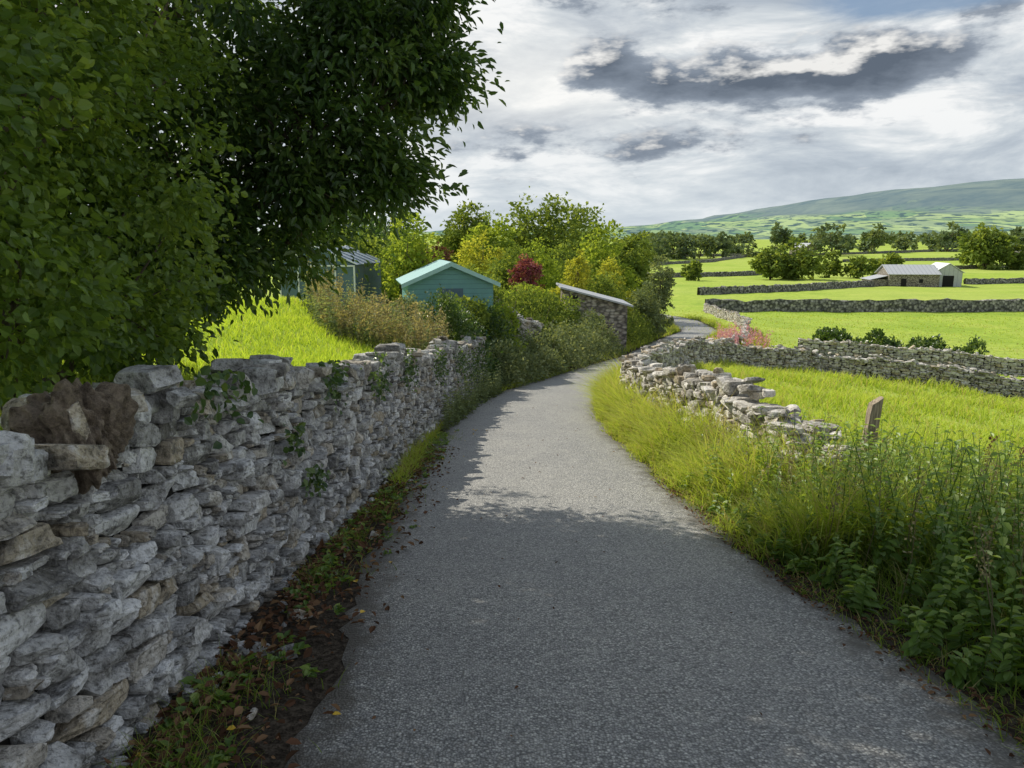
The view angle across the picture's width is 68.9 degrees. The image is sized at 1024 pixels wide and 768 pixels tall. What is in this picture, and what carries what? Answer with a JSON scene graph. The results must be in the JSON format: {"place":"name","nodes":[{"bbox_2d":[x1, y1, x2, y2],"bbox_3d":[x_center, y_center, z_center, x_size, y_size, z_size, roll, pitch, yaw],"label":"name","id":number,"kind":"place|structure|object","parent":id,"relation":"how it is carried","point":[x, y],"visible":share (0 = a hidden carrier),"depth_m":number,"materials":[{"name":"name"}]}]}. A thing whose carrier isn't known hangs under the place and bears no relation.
{"place":"outdoors","nodes":[
{"label":"outdoors","id":0,"kind":"place"},
{"bbox_2d":[0,235,1023,767],"bbox_3d":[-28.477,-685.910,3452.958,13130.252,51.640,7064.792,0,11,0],"label":"ground","id":1,"kind":"structure","parent":0,"point":[686,297],"depth_m":18.13,"materials":[{"name":"green plant"}]},
{"bbox_2d":[0,0,259,414],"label":"hawthorn tree","id":2,"kind":"object","parent":1,"relation":"on","point":[85,319],"visible":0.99,"depth_m":3.78,"materials":[{"name":"green plant"}]},
{"bbox_2d":[0,295,403,430],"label":"garden grass","id":3,"kind":"structure","parent":1,"relation":"on","point":[289,318],"depth_m":12.49,"materials":[{"name":"green plant"}]},
{"bbox_2d":[0,333,488,767],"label":"dry stone wall","id":4,"kind":"structure","parent":1,"relation":"on","point":[153,566],"depth_m":3.32,"materials":[{"name":"stone"}]},
{"bbox_2d":[8,378,138,494],"bbox_3d":[-1.664,0.178,2.809,0.396,0.445,0.433,0,11,0],"label":"tree stump","id":5,"kind":"object","parent":4,"relation":"on","point":[109,409],"visible":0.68,"depth_m":2.71,"materials":[{"name":"plant"}]},
{"bbox_2d":[179,338,486,497],"bbox_3d":[-1.246,0.012,11.060,0.408,3.001,14.915,1,11,3],"label":"ivy","id":6,"kind":"object","parent":4,"relation":"on","point":[240,375],"visible":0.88,"depth_m":5.49,"materials":[{"name":"green plant"}]},
{"bbox_2d":[2,0,509,380],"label":"laurel tree","id":7,"kind":"object","parent":1,"relation":"on","point":[317,186],"visible":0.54,"depth_m":6.33,"materials":[{"name":"green plant"}]},
{"bbox_2d":[106,444,438,767],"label":"loose stones","id":8,"kind":"object","parent":1,"relation":"on","point":[251,716],"visible":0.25,"depth_m":3.74,"materials":[{"name":"stone"}]},
{"bbox_2d":[89,430,461,767],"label":"grass tufts","id":9,"kind":"object","parent":1,"relation":"on","point":[203,721],"visible":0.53,"depth_m":3.20,"materials":[{"name":"green plant"}]},
{"bbox_2d":[118,429,458,767],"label":"weeds","id":10,"kind":"object","parent":1,"relation":"on","point":[224,756],"visible":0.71,"depth_m":3.74,"materials":[{"name":"green plant"}]},
{"bbox_2d":[269,195,384,248],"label":"broadleaf tree","id":11,"kind":"object","parent":1,"relation":"on","point":[349,213],"visible":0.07,"depth_m":63.45,"materials":[{"name":"green plant"}]},
{"bbox_2d":[280,245,381,308],"bbox_3d":[-6.300,-3.541,26.308,2.816,2.628,2.944,2,11,8],"label":"greenhouse","id":12,"kind":"object","parent":1,"relation":"on","point":[372,274],"visible":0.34,"depth_m":25.12,"materials":[{"name":"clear glass"}]},
{"bbox_2d":[319,222,396,298],"bbox_3d":[-6.287,-5.059,32.959,3.808,4.046,4.330,4,12,18],"label":"garden shrub","id":13,"kind":"object","parent":1,"relation":"on","point":[370,251],"visible":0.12,"depth_m":32.70,"materials":[{"name":"green plant"}]},
{"bbox_2d":[305,261,451,349],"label":"tall weeds","id":14,"kind":"object","parent":1,"relation":"on","point":[400,327],"visible":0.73,"depth_m":14.44,"materials":[{"name":"green plant"}]},
{"bbox_2d":[354,208,420,302],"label":"broadleaf tree","id":15,"kind":"object","parent":1,"relation":"on","point":[377,231],"visible":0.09,"depth_m":60.29,"materials":[{"name":"green plant"}]},
{"bbox_2d":[298,272,511,429],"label":"roadside weeds","id":16,"kind":"object","parent":1,"relation":"on","point":[460,410],"visible":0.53,"depth_m":15.00,"materials":[{"name":"green plant"}]},
{"bbox_2d":[369,211,444,300],"bbox_3d":[-3.551,-4.104,25.642,2.335,3.549,2.648,6,12,28],"label":"broadleaf tree","id":17,"kind":"object","parent":1,"relation":"on","point":[405,264],"visible":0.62,"depth_m":25.20,"materials":[{"name":"green plant"}]},
{"bbox_2d":[379,290,438,330],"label":"garden shrub","id":18,"kind":"object","parent":1,"relation":"on","point":[404,301],"visible":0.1,"depth_m":20.38,"materials":[{"name":"green plant"}]},
{"bbox_2d":[413,241,454,263],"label":"copper shrub","id":19,"kind":"object","parent":1,"relation":"on","point":[446,254],"visible":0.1,"depth_m":30.50,"materials":[{"name":"brown plant"}]},
{"bbox_2d":[396,259,500,337],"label":"garden shed","id":20,"kind":"structure","parent":1,"relation":"on","point":[459,280],"depth_m":21.77,"materials":[{"name":"teal wood"}]},
{"bbox_2d":[439,288,462,302],"bbox_3d":[-1.777,-2.494,21.843,0.700,0.600,0.018,-2,11,-12],"label":"window","id":21,"kind":"structure","parent":20,"relation":"in","point":[459,291],"depth_m":21.82,"materials":[{"name":"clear glass"}]},
{"bbox_2d":[428,198,490,266],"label":"broadleaf tree","id":22,"kind":"object","parent":1,"relation":"on","point":[452,238],"visible":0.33,"depth_m":72.43,"materials":[{"name":"green plant"}]},
{"bbox_2d":[442,292,491,338],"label":"garden shrub","id":23,"kind":"object","parent":1,"relation":"on","point":[483,317],"visible":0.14,"depth_m":20.38,"materials":[{"name":"green plant"}]},
{"bbox_2d":[418,284,517,390],"bbox_3d":[-1.009,-1.221,19.673,2.018,3.030,4.157,3,11,14],"label":"ivy hedge","id":24,"kind":"object","parent":1,"relation":"on","point":[459,326],"visible":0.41,"depth_m":18.57,"materials":[{"name":"green plant"}]},
{"bbox_2d":[451,228,515,277],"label":"golden shrub","id":25,"kind":"object","parent":1,"relation":"on","point":[479,259],"visible":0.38,"depth_m":44.24,"materials":[{"name":"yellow plant"}]},
{"bbox_2d":[464,262,502,296],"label":"garden shrub","id":26,"kind":"object","parent":1,"relation":"on","point":[472,268],"visible":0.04,"depth_m":32.51,"materials":[{"name":"green plant"}]},
{"bbox_2d":[459,211,523,289],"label":"broadleaf tree","id":27,"kind":"object","parent":1,"relation":"on","point":[494,233],"visible":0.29,"depth_m":61.90,"materials":[{"name":"green plant"}]},
{"bbox_2d":[482,302,527,357],"bbox_3d":[-0.469,-1.212,22.094,1.920,2.432,2.208,0,11,0],"label":"garden shrub","id":28,"kind":"object","parent":1,"relation":"on","point":[507,310],"visible":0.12,"depth_m":21.89,"materials":[{"name":"green plant"}]},
{"bbox_2d":[481,245,544,291],"bbox_3d":[-0.079,-5.453,39.903,3.696,3.961,3.746,0,11,0],"label":"garden shrub","id":29,"kind":"object","parent":1,"relation":"on","point":[502,268],"visible":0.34,"depth_m":39.10,"materials":[{"name":"green plant"}]},
{"bbox_2d":[493,299,543,343],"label":"garden wall","id":30,"kind":"structure","parent":1,"relation":"on","point":[529,323],"depth_m":25.39,"materials":[{"name":"stone"}]},
{"bbox_2d":[496,281,553,322],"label":"garden shrub","id":31,"kind":"object","parent":1,"relation":"on","point":[535,290],"visible":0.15,"depth_m":30.54,"materials":[{"name":"green plant"}]},
{"bbox_2d":[507,254,544,294],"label":"purple shrub","id":32,"kind":"object","parent":1,"relation":"on","point":[526,275],"visible":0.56,"depth_m":37.12,"materials":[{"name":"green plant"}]},
{"bbox_2d":[477,270,574,360],"bbox_3d":[0.521,-2.341,27.535,2.494,3.972,7.819,4,12,22],"label":"hedge","id":33,"kind":"object","parent":1,"relation":"on","point":[534,309],"visible":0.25,"depth_m":27.35,"materials":[{"name":"green plant"}]},
{"bbox_2d":[486,327,571,387],"bbox_3d":[0.389,-0.798,22.388,1.942,1.967,5.712,3,12,17],"label":"hedge","id":34,"kind":"object","parent":1,"relation":"on","point":[532,360],"visible":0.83,"depth_m":21.53,"materials":[{"name":"green plant"}]},
{"bbox_2d":[483,186,599,288],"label":"broadleaf tree","id":35,"kind":"object","parent":1,"relation":"on","point":[528,226],"visible":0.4,"depth_m":66.73,"materials":[{"name":"green plant"}]},
{"bbox_2d":[521,237,565,302],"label":"garden shrub","id":36,"kind":"object","parent":1,"relation":"on","point":[548,272],"visible":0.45,"depth_m":46.33,"materials":[{"name":"green plant"}]},
{"bbox_2d":[103,403,1023,767],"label":"fallen leaves","id":37,"kind":"object","parent":1,"relation":"on","point":[249,643],"visible":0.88,"depth_m":3.80,"materials":[{"name":"brown plant"}]},
{"bbox_2d":[544,291,584,333],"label":"garden shrub","id":38,"kind":"object","parent":1,"relation":"on","point":[572,314],"visible":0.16,"depth_m":33.42,"materials":[{"name":"green plant"}]},
{"bbox_2d":[549,249,595,300],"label":"golden shrub","id":39,"kind":"object","parent":1,"relation":"on","point":[577,279],"visible":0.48,"depth_m":42.41,"materials":[{"name":"yellow plant"}]},
{"bbox_2d":[541,203,605,283],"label":"broadleaf tree","id":40,"kind":"object","parent":1,"relation":"on","point":[587,219],"visible":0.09,"depth_m":73.10,"materials":[{"name":"green plant"}]},
{"bbox_2d":[548,239,605,293],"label":"garden shrub","id":41,"kind":"object","parent":1,"relation":"on","point":[561,246],"visible":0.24,"depth_m":50.95,"materials":[{"name":"green plant"}]},
{"bbox_2d":[531,315,626,371],"bbox_3d":[2.812,-1.751,30.730,2.468,2.819,11.720,3,12,17],"label":"hedge","id":42,"kind":"object","parent":1,"relation":"on","point":[578,344],"visible":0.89,"depth_m":28.57,"materials":[{"name":"green plant"}]},
{"bbox_2d":[577,308,609,349],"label":"garden shrub","id":43,"kind":"object","parent":1,"relation":"on","point":[587,319],"visible":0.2,"depth_m":35.45,"materials":[{"name":"green plant"}]},
{"bbox_2d":[556,283,632,352],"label":"stone outbuilding","id":44,"kind":"structure","parent":1,"relation":"on","point":[613,310],"depth_m":36.90,"materials":[{"name":"stone"}]},
{"bbox_2d":[568,219,642,300],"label":"broadleaf tree","id":45,"kind":"object","parent":1,"relation":"on","point":[596,256],"visible":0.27,"depth_m":58.36,"materials":[{"name":"green plant"}]},
{"bbox_2d":[585,270,633,298],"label":"garden shrub","id":46,"kind":"object","parent":1,"relation":"on","point":[603,285],"visible":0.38,"depth_m":44.27,"materials":[{"name":"green plant"}]},
{"bbox_2d":[591,256,636,314],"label":"garden shrub","id":47,"kind":"object","parent":1,"relation":"on","point":[610,269],"visible":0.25,"depth_m":49.52,"materials":[{"name":"green plant"}]},
{"bbox_2d":[609,230,653,293],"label":"broadleaf tree","id":48,"kind":"object","parent":1,"relation":"on","point":[628,256],"visible":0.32,"depth_m":68.23,"materials":[{"name":"green plant"}]},
{"bbox_2d":[626,307,658,346],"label":"hedge","id":49,"kind":"object","parent":1,"relation":"on","point":[642,329],"visible":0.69,"depth_m":43.25,"materials":[{"name":"green plant"}]},
{"bbox_2d":[626,280,660,332],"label":"garden shrub","id":50,"kind":"object","parent":1,"relation":"on","point":[638,301],"visible":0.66,"depth_m":46.49,"materials":[{"name":"green plant"}]},
{"bbox_2d":[634,239,658,281],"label":"broadleaf tree","id":51,"kind":"object","parent":1,"relation":"on","point":[645,258],"visible":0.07,"depth_m":76.31,"materials":[{"name":"green plant"}]},
{"bbox_2d":[643,253,676,337],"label":"willow shrub","id":52,"kind":"object","parent":1,"relation":"on","point":[664,293],"visible":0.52,"depth_m":49.42,"materials":[{"name":"green plant"}]},
{"bbox_2d":[680,260,702,280],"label":"tree","id":53,"kind":"object","parent":1,"relation":"on","point":[693,271],"visible":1,"depth_m":169.32,"materials":[{"name":"green plant"}]},
{"bbox_2d":[367,221,1023,261],"bbox_3d":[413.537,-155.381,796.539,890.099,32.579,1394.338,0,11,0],"label":"distant trees","id":54,"kind":"object","parent":1,"relation":"on","point":[690,244],"visible":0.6,"depth_m":466.48,"materials":[{"name":"green plant"}]},
{"bbox_2d":[381,314,1014,560],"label":"verge grass","id":55,"kind":"structure","parent":1,"relation":"on","point":[647,440],"depth_m":7.28,"materials":[{"name":"green plant"}]},
{"bbox_2d":[651,255,746,264],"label":"dry stone wall","id":56,"kind":"structure","parent":1,"relation":"on","point":[704,260],"depth_m":332.66,"materials":[{"name":"grey stone"}]},
{"bbox_2d":[647,270,761,277],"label":"dry stone wall","id":57,"kind":"structure","parent":1,"relation":"on","point":[726,273],"depth_m":194.83,"materials":[{"name":"grey stone"}]},
{"bbox_2d":[703,303,751,342],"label":"dry stone wall","id":58,"kind":"structure","parent":1,"relation":"on","point":[724,314],"depth_m":69.60,"materials":[{"name":"stone"}]},
{"bbox_2d":[707,320,773,346],"bbox_3d":[11.859,-2.199,38.352,2.979,2.176,11.324,4,12,18],"label":"willowherb","id":59,"kind":"object","parent":1,"relation":"on","point":[730,332],"visible":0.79,"depth_m":36.34,"materials":[{"name":"pink plant"}]},
{"bbox_2d":[739,329,770,347],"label":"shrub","id":60,"kind":"object","parent":1,"relation":"on","point":[755,343],"visible":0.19,"depth_m":39.18,"materials":[{"name":"green plant"}]},
{"bbox_2d":[747,246,786,279],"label":"tree","id":61,"kind":"object","parent":1,"relation":"on","point":[766,264],"visible":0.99,"depth_m":174.23,"materials":[{"name":"green plant"}]},
{"bbox_2d":[767,222,795,254],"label":"tree","id":62,"kind":"object","parent":1,"relation":"on","point":[780,235],"visible":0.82,"depth_m":390.17,"materials":[{"name":"green plant"}]},
{"bbox_2d":[697,280,873,294],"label":"dry stone wall","id":63,"kind":"structure","parent":1,"relation":"on","point":[734,289],"depth_m":129.07,"materials":[{"name":"grey stone"}]},
{"bbox_2d":[775,236,827,279],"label":"tree","id":64,"kind":"object","parent":1,"relation":"on","point":[801,266],"visible":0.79,"depth_m":175.55,"materials":[{"name":"green plant"}]},
{"bbox_2d":[789,243,813,253],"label":"farmhouse","id":65,"kind":"object","parent":1,"relation":"on","point":[799,246],"visible":0.33,"depth_m":458.51,"materials":[{"name":"paint"}]},
{"bbox_2d":[619,335,1023,494],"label":"dry stone wall","id":66,"kind":"structure","parent":1,"relation":"on","point":[662,358],"depth_m":15.60,"materials":[{"name":"stone"}]},
{"bbox_2d":[625,393,1023,694],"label":"nettle patch","id":67,"kind":"object","parent":1,"relation":"on","point":[860,592],"visible":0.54,"depth_m":4.62,"materials":[{"name":"green plant"}]},
{"bbox_2d":[815,250,843,277],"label":"tree","id":68,"kind":"object","parent":1,"relation":"on","point":[833,265],"visible":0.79,"depth_m":186.53,"materials":[{"name":"green plant"}]},
{"bbox_2d":[663,310,1023,538],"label":"field grass","id":69,"kind":"structure","parent":1,"relation":"on","point":[930,402],"depth_m":23.41,"materials":[{"name":"green plant"}]},
{"bbox_2d":[687,249,1020,256],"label":"dry stone wall","id":70,"kind":"structure","parent":1,"relation":"on","point":[897,251],"depth_m":467.77,"materials":[{"name":"grey stone"}]},
{"bbox_2d":[837,254,879,278],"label":"tree","id":71,"kind":"object","parent":1,"relation":"on","point":[862,269],"visible":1,"depth_m":182.48,"materials":[{"name":"green plant"}]},
{"bbox_2d":[705,298,1023,311],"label":"dry stone wall","id":72,"kind":"structure","parent":1,"relation":"on","point":[917,305],"depth_m":91.11,"materials":[{"name":"grey stone"}]},
{"bbox_2d":[860,396,883,455],"bbox_3d":[3.993,0.725,8.392,0.233,1.194,0.117,0,11,0],"label":"wooden post","id":73,"kind":"object","parent":1,"relation":"on","point":[874,410],"visible":0.38,"depth_m":8.29,"materials":[{"name":"brown wood"}]},
{"bbox_2d":[869,251,904,274],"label":"tree","id":74,"kind":"object","parent":1,"relation":"on","point":[893,258],"visible":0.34,"depth_m":190.56,"materials":[{"name":"green plant"}]},
{"bbox_2d":[812,326,989,354],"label":"bramble hedge","id":75,"kind":"object","parent":1,"relation":"on","point":[827,333],"visible":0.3,"depth_m":46.55,"materials":[{"name":"green plant"}]},
{"bbox_2d":[860,264,941,286],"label":"stone barn","id":76,"kind":"structure","parent":1,"relation":"on","point":[907,275],"depth_m":147.83,"materials":[{"name":"stone"}]},
{"bbox_2d":[901,279,906,285],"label":"door","id":77,"kind":"structure","parent":76,"relation":"in","point":[903,281],"depth_m":147.61,"materials":[{"name":"black wood"}]},
{"bbox_2d":[797,338,1023,375],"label":"dry stone wall","id":78,"kind":"structure","parent":1,"relation":"on","point":[977,361],"depth_m":43.80,"materials":[{"name":"stone"}]},
{"bbox_2d":[843,251,1017,261],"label":"dry stone wall","id":79,"kind":"structure","parent":1,"relation":"on","point":[927,259],"depth_m":339.73,"materials":[{"name":"grey stone"}]},
{"bbox_2d":[931,262,964,286],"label":"tin barn","id":80,"kind":"structure","parent":1,"relation":"on","point":[951,275],"depth_m":147.69,"materials":[{"name":"white paint"}]},
{"bbox_2d":[943,265,1006,268],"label":"dry stone wall","id":81,"kind":"structure","parent":1,"relation":"on","point":[966,266],"depth_m":238.99,"materials":[{"name":"grey stone"}]},
{"bbox_2d":[950,222,1019,269],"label":"tree","id":82,"kind":"object","parent":1,"relation":"on","point":[982,246],"visible":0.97,"depth_m":232.32,"materials":[{"name":"green plant"}]},
{"bbox_2d":[963,277,1023,283],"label":"dry stone wall","id":83,"kind":"structure","parent":1,"relation":"on","point":[992,281],"depth_m":158.11,"materials":[{"name":"grey stone"}]},
{"bbox_2d":[1008,243,1023,269],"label":"tree","id":84,"kind":"object","parent":1,"relation":"on","point":[1018,264],"visible":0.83,"depth_m":231.57,"materials":[{"name":"green plant"}]},
{"bbox_2d":[55,0,1023,231],"label":"sky","id":85,"kind":"structure","parent":0,"point":[650,111],"materials":[{"name":"grey"}]},
{"bbox_2d":[258,178,1023,239],"bbox_3d":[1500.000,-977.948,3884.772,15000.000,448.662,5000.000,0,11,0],"label":"hill","id":86,"kind":"structure","parent":0,"point":[999,204],"depth_m":3349.50,"materials":[{"name":"green plant"}]},
{"bbox_2d":[284,314,1023,767],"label":"road","id":87,"kind":"structure","parent":0,"point":[626,640],"depth_m":3.79,"materials":[{"name":"grey asphalt"}]},
{"bbox_2d":[618,380,1023,661],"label":"seeding grass","id":88,"kind":"structure","parent":0,"point":[984,573],"depth_m":5.18,"materials":[{"name":"green plant"}]},
{"bbox_2d":[674,425,1023,757],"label":"shade grass","id":89,"kind":"structure","parent":0,"point":[1002,588],"depth_m":4.70,"materials":[{"name":"green plant"}]},
{"bbox_2d":[980,435,1023,477],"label":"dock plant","id":90,"kind":"object","parent":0,"point":[992,441],"visible":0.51,"depth_m":7.90,"materials":[{"name":"green plant"}]}
]}

